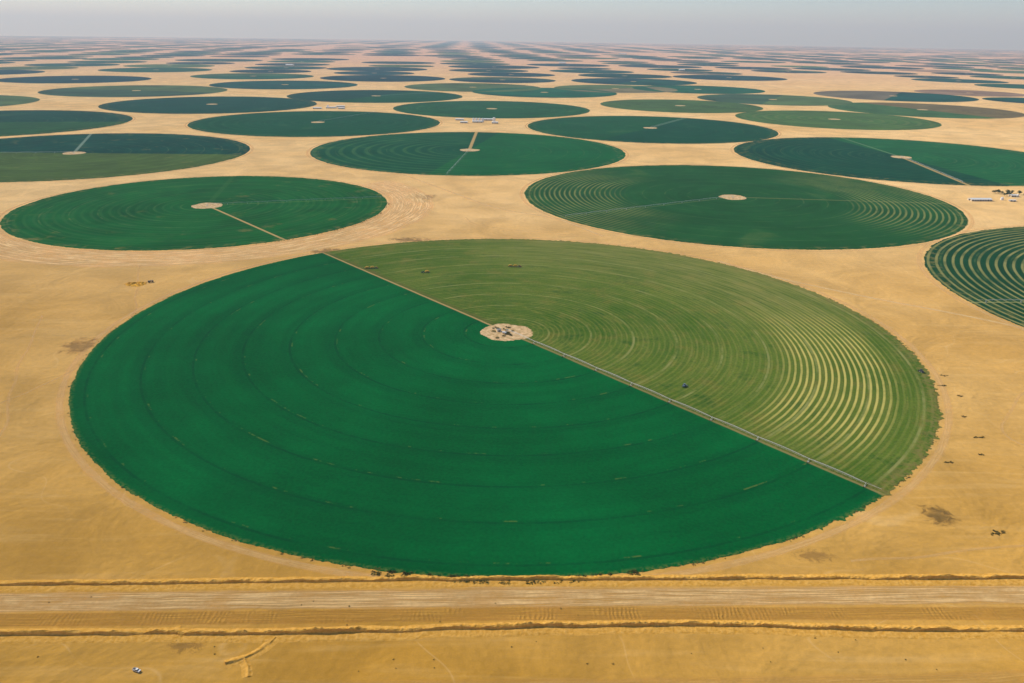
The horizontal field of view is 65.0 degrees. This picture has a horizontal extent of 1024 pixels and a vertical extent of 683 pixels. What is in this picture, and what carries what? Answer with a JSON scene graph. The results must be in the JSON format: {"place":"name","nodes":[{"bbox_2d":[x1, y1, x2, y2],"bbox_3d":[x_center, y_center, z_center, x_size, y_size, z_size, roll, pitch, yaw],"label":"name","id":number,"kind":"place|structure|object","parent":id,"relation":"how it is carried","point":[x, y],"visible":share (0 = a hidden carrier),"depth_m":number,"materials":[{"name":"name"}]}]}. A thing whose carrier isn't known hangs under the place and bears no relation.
{"place":"outdoors","nodes":[
{"label":"outdoors","id":0,"kind":"place"},
{"bbox_2d":[0,110,132,135],"bbox_3d":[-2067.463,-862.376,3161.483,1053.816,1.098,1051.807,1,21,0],"label":"crop field","id":1,"kind":"structure","parent":0,"point":[20,122],"depth_m":3238.46,"materials":[{"name":"green plant"}]},
{"bbox_2d":[0,133,249,181],"bbox_3d":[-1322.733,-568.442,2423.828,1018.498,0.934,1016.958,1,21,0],"label":"crop field","id":2,"kind":"structure","parent":0,"point":[101,155],"depth_m":2405.07,"materials":[{"name":"green plant"}]},
{"bbox_2d":[0,176,386,250],"bbox_3d":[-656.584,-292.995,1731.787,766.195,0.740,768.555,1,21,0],"label":"crop field","id":3,"kind":"structure","parent":0,"point":[169,214],"depth_m":1656.18,"materials":[{"name":"green plant"}]},
{"bbox_2d":[206,196,378,205],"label":"pivot irrigator","id":4,"kind":"object","parent":3,"relation":"on","point":[288,200],"visible":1,"depth_m":1782.96,"materials":[{"name":"metal"}]},
{"bbox_2d":[98,96,316,113],"bbox_3d":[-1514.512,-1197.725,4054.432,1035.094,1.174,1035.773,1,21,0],"label":"crop field","id":5,"kind":"structure","parent":0,"point":[207,105],"depth_m":3991.86,"materials":[{"name":"green plant"}]},
{"bbox_2d":[188,111,439,136],"bbox_3d":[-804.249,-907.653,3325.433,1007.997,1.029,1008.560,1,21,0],"label":"crop field","id":6,"kind":"structure","parent":0,"point":[297,124],"depth_m":3256.13,"materials":[{"name":"green plant"}]},
{"bbox_2d":[312,249,337,252],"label":"damp soil patch","id":7,"kind":"object","parent":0,"point":[325,250],"visible":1,"depth_m":1388.48,"materials":[{"name":"brown soil"}]},
{"bbox_2d":[287,90,461,102],"bbox_3d":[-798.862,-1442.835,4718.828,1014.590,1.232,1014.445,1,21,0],"label":"crop field","id":8,"kind":"structure","parent":0,"point":[376,96],"depth_m":4667.25,"materials":[{"name":"green plant"}]},
{"bbox_2d":[310,132,625,175],"bbox_3d":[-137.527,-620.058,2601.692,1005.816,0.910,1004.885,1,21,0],"label":"crop field","id":9,"kind":"structure","parent":0,"point":[486,153],"depth_m":2515.94,"materials":[{"name":"green plant"}]},
{"bbox_2d":[393,101,589,117],"bbox_3d":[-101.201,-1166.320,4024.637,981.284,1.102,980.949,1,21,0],"label":"crop field","id":10,"kind":"structure","parent":0,"point":[487,109],"depth_m":3973.02,"materials":[{"name":"green plant"}]},
{"bbox_2d":[399,173,603,235],"bbox_3d":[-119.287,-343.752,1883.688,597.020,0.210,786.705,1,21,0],"label":"dirt track","id":11,"kind":"structure","parent":0,"point":[504,209],"depth_m":1743.54,"materials":[{"name":"beige soil"}]},
{"bbox_2d":[68,238,943,576],"bbox_3d":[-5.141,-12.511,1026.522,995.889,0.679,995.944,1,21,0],"label":"alfalfa field","id":12,"kind":"structure","parent":0,"point":[398,410],"depth_m":816.10,"materials":[{"name":"green plant"}]},
{"bbox_2d":[505,329,880,488],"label":"pivot irrigator","id":13,"kind":"object","parent":12,"relation":"on","point":[693,409],"visible":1,"depth_m":808.54,"materials":[{"name":"metal"}]},
{"bbox_2d":[0,36,1023,682],"bbox_3d":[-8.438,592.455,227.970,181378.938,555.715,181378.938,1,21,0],"label":"desert ground","id":14,"kind":"structure","parent":0,"point":[70,508],"depth_m":765.40,"materials":[{"name":"beige sand"}]},
{"bbox_2d":[64,339,93,351],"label":"damp soil patch","id":15,"kind":"object","parent":14,"relation":"on","point":[77,345],"visible":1,"depth_m":959.76,"materials":[{"name":"brown soil"}]},
{"bbox_2d":[124,281,146,286],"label":"straw heap","id":16,"kind":"object","parent":14,"relation":"on","point":[136,284],"visible":1,"depth_m":1192.57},
{"bbox_2d":[0,181,430,265],"bbox_3d":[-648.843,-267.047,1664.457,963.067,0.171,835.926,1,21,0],"label":"old field band","id":17,"kind":"object","parent":14,"relation":"on","point":[158,260],"visible":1,"depth_m":1389.01,"materials":[{"name":"beige soil"}]},
{"bbox_2d":[240,657,252,677],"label":"sand berm","id":18,"kind":"structure","parent":14,"relation":"on","point":[246,668],"depth_m":479.44,"materials":[{"name":"beige sand"}]},
{"bbox_2d":[224,636,277,668],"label":"sand berm","id":19,"kind":"structure","parent":14,"relation":"on","point":[249,656],"depth_m":490.13,"materials":[{"name":"beige sand"}]},
{"bbox_2d":[395,237,419,240],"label":"damp soil patch","id":20,"kind":"object","parent":14,"relation":"on","point":[406,239],"visible":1,"depth_m":1472.79,"materials":[{"name":"brown soil"}]},
{"bbox_2d":[37,596,891,671],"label":"desert shrubs","id":21,"kind":"object","parent":14,"relation":"on","point":[440,621],"visible":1,"depth_m":510.56,"materials":[{"name":"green plant"}]},
{"bbox_2d":[491,326,513,337],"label":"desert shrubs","id":22,"kind":"object","parent":14,"relation":"on","point":[507,333],"visible":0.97,"depth_m":1026.69,"materials":[{"name":"green plant"}]},
{"bbox_2d":[68,238,941,573],"bbox_3d":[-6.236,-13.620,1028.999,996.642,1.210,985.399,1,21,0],"label":"edge weeds","id":23,"kind":"object","parent":14,"relation":"on","point":[642,572],"visible":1,"depth_m":692.64,"materials":[{"name":"green plant"}]},
{"bbox_2d":[370,567,640,584],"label":"edge weeds","id":24,"kind":"object","parent":14,"relation":"on","point":[450,576],"visible":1,"depth_m":564.47,"materials":[{"name":"green plant"}]},
{"bbox_2d":[0,619,1023,643],"bbox_3d":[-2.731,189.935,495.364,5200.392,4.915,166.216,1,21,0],"label":"sand berm","id":25,"kind":"structure","parent":14,"relation":"on","point":[177,634],"depth_m":512.80,"materials":[{"name":"beige sand"}]},
{"bbox_2d":[0,573,1023,591],"bbox_3d":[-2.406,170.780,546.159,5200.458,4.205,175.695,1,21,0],"label":"sand berm","id":26,"kind":"structure","parent":14,"relation":"on","point":[395,581],"depth_m":558.76,"materials":[{"name":"beige sand"}]},
{"bbox_2d":[0,607,1023,625],"bbox_3d":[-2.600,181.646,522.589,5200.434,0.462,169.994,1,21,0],"label":"graded shoulder","id":27,"kind":"object","parent":14,"relation":"on","point":[841,613],"visible":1,"depth_m":527.74},
{"bbox_2d":[923,505,953,523],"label":"damp soil patch","id":28,"kind":"object","parent":14,"relation":"on","point":[938,517],"visible":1,"depth_m":643.99,"materials":[{"name":"brown soil"}]},
{"bbox_2d":[940,374,1005,535],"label":"desert shrubs","id":29,"kind":"object","parent":14,"relation":"on","point":[997,533],"visible":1,"depth_m":737.93,"materials":[{"name":"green plant"}]},
{"bbox_2d":[0,36,1023,105],"bbox_3d":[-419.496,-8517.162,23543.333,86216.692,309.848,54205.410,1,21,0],"label":"distant crop fields","id":30,"kind":"structure","parent":0,"point":[623,83],"depth_m":7814.05,"materials":[{"name":"green plant"}]},
{"bbox_2d":[0,587,1023,610],"bbox_3d":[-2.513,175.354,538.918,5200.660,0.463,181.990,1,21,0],"label":"dirt road","id":31,"kind":"structure","parent":0,"point":[254,598],"depth_m":543.04,"materials":[{"name":"beige soil"}]},
{"bbox_2d":[0,0,1023,49],"label":"sky","id":32,"kind":"structure","parent":0,"point":[943,24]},
{"bbox_2d":[528,116,777,143],"bbox_3d":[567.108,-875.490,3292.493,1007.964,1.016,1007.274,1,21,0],"label":"crop field","id":33,"kind":"structure","parent":0,"point":[638,129],"depth_m":3221.43,"materials":[{"name":"green plant"}]},
{"bbox_2d":[601,99,762,112],"bbox_3d":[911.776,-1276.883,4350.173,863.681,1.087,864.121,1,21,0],"label":"crop field","id":34,"kind":"structure","parent":0,"point":[677,106],"depth_m":4308.67,"materials":[{"name":"green plant"}]},
{"bbox_2d":[524,165,967,249],"bbox_3d":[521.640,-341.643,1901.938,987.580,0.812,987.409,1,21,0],"label":"crop field","id":35,"kind":"structure","parent":0,"point":[762,208],"depth_m":1788.93,"materials":[{"name":"green plant"}]},
{"bbox_2d":[561,195,732,215],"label":"pivot irrigator","id":36,"kind":"object","parent":35,"relation":"on","point":[647,205],"visible":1,"depth_m":1779.17,"materials":[{"name":"metal"}]},
{"bbox_2d":[735,110,940,129],"bbox_3d":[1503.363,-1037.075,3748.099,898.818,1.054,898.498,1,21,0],"label":"crop field","id":37,"kind":"structure","parent":0,"point":[838,120],"depth_m":3697.84,"materials":[{"name":"green plant"}]},
{"bbox_2d":[682,674,1023,682],"bbox_3d":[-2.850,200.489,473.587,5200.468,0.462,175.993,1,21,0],"label":"dirt track","id":38,"kind":"structure","parent":0,"point":[923,680],"depth_m":478.54,"materials":[{"name":"brown soil"}]},
{"bbox_2d":[718,261,1008,324],"bbox_3d":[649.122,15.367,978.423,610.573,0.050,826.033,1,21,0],"label":"dirt track","id":39,"kind":"structure","parent":0,"point":[869,297],"depth_m":1182.09,"materials":[{"name":"beige soil"}]},
{"bbox_2d":[734,137,1023,185],"bbox_3d":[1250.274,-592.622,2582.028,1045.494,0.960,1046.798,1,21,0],"label":"crop field","id":40,"kind":"structure","parent":0,"point":[883,159],"depth_m":2526.56,"materials":[{"name":"green plant"}]},
{"bbox_2d":[828,102,1023,118],"bbox_3d":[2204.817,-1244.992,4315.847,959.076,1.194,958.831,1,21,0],"label":"crop field","id":41,"kind":"structure","parent":0,"point":[928,110],"depth_m":4261.62,"materials":[{"name":"green plant"}]},
{"bbox_2d":[924,226,1023,326],"bbox_3d":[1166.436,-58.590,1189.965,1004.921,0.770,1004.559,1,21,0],"label":"crop field","id":42,"kind":"structure","parent":0,"point":[978,268],"depth_m":1340.77,"materials":[{"name":"green plant"}]},
{"bbox_2d":[967,198,992,200],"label":"farm barn","id":43,"kind":"structure","parent":0,"point":[980,199],"depth_m":1896.65,"materials":[{"name":"metal"}]}
]}

